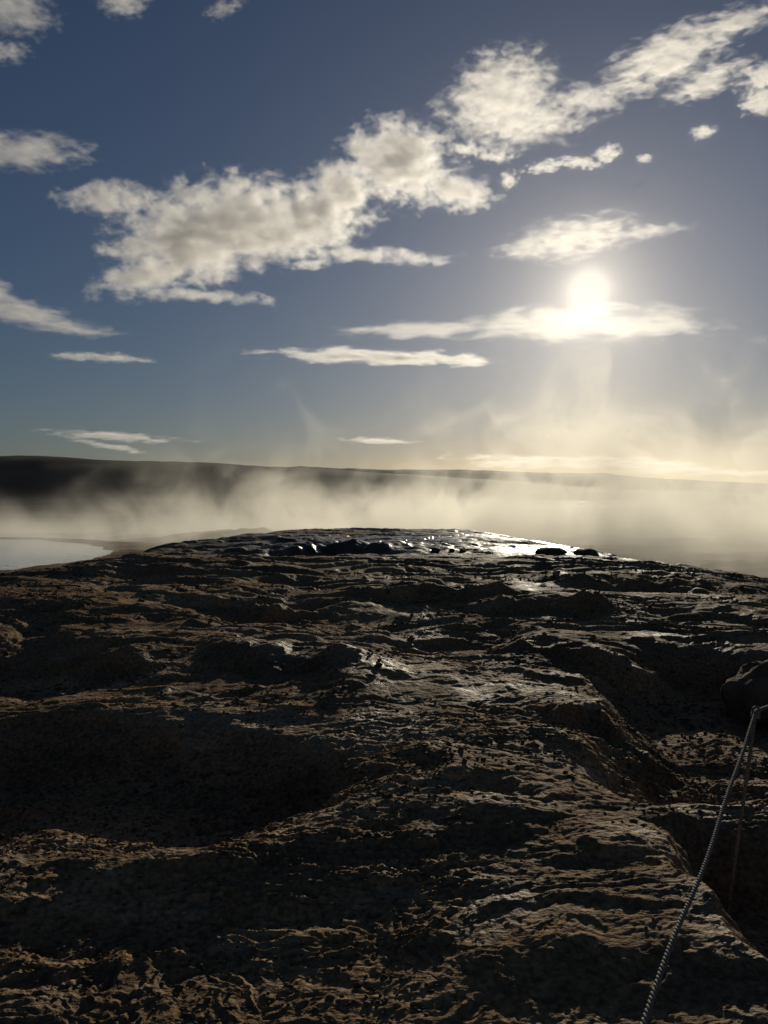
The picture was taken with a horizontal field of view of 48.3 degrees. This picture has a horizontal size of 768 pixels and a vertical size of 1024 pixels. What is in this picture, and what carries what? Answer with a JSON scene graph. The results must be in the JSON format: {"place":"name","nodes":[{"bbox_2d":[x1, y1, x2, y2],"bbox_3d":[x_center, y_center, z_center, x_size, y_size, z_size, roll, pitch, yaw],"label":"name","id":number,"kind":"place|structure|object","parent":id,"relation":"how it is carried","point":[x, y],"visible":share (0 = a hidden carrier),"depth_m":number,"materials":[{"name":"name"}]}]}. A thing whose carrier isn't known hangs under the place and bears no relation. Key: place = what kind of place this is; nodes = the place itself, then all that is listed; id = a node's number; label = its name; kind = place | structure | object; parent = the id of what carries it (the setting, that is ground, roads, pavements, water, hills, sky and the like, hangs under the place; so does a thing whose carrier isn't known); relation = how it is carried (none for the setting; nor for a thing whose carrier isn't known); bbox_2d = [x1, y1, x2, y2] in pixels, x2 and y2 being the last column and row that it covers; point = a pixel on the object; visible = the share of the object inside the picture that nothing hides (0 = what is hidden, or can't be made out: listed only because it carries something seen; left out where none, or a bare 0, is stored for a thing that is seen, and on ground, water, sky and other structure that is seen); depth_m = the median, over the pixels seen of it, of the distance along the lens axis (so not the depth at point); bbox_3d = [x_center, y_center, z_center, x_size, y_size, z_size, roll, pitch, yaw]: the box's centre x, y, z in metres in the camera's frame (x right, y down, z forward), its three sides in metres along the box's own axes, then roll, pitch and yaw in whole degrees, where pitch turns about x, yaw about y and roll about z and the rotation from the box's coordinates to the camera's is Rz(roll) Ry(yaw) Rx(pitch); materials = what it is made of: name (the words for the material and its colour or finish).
{"place":"outdoors","nodes":[
{"label":"outdoors","id":0,"kind":"place"},
{"bbox_2d":[0,539,113,569],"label":"water","id":1,"kind":"structure","parent":0,"point":[19,553],"depth_m":28.57,"materials":[{"name":"white liquid"}]},
{"bbox_2d":[0,501,767,1023],"bbox_3d":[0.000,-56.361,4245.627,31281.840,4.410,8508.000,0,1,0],"label":"ground","id":2,"kind":"structure","parent":0,"point":[546,889],"depth_m":5.30,"materials":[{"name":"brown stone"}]},
{"bbox_2d":[431,547,440,551],"bbox_3d":[1.152,0.850,19.011,0.201,0.135,0.177,0,1,25],"label":"stone","id":3,"kind":"object","parent":2,"relation":"on","point":[434,549],"visible":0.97,"depth_m":18.94,"materials":[{"name":"black stone"}]},
{"bbox_2d":[535,547,566,554],"bbox_3d":[3.611,0.859,18.533,0.690,0.209,0.573,0,1,11],"label":"stone","id":4,"kind":"object","parent":2,"relation":"on","point":[549,550],"visible":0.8,"depth_m":18.32,"materials":[{"name":"black stone"}]},
{"bbox_2d":[573,548,598,555],"bbox_3d":[4.384,0.917,18.614,0.581,0.263,0.525,0,1,-7],"label":"stone","id":5,"kind":"object","parent":2,"relation":"on","point":[589,552],"visible":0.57,"depth_m":18.43,"materials":[{"name":"black stone"}]},
{"bbox_2d":[727,706,759,915],"bbox_3d":[1.529,1.347,3.680,0.041,1.037,0.017,8,0,-8],"label":"rope post","id":6,"kind":"object","parent":2,"relation":"on","point":[741,818],"visible":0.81,"depth_m":3.67,"materials":[{"name":"metal"}]},
{"bbox_2d":[640,705,767,1023],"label":"rope","id":7,"kind":"object","parent":6,"relation":"attached to","point":[672,940],"visible":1,"depth_m":2.40,"materials":[{"name":"grey fabric"}]},
{"bbox_2d":[720,660,767,729],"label":"boulder","id":8,"kind":"object","parent":2,"relation":"on","point":[743,691],"visible":0.82,"depth_m":7.06,"materials":[{"name":"stone"}]},
{"bbox_2d":[0,455,767,500],"bbox_3d":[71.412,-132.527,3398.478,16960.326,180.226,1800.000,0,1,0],"label":"hills","id":9,"kind":"structure","parent":0,"point":[37,478],"depth_m":2859.66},
{"bbox_2d":[0,0,767,482],"label":"sky","id":10,"kind":"structure","parent":0,"point":[497,235],"materials":[{"name":"blue"}]},
{"bbox_2d":[295,466,767,492],"bbox_3d":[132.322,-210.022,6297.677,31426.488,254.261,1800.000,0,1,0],"label":"distant hills","id":11,"kind":"structure","parent":0,"point":[609,481],"depth_m":5978.05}
]}

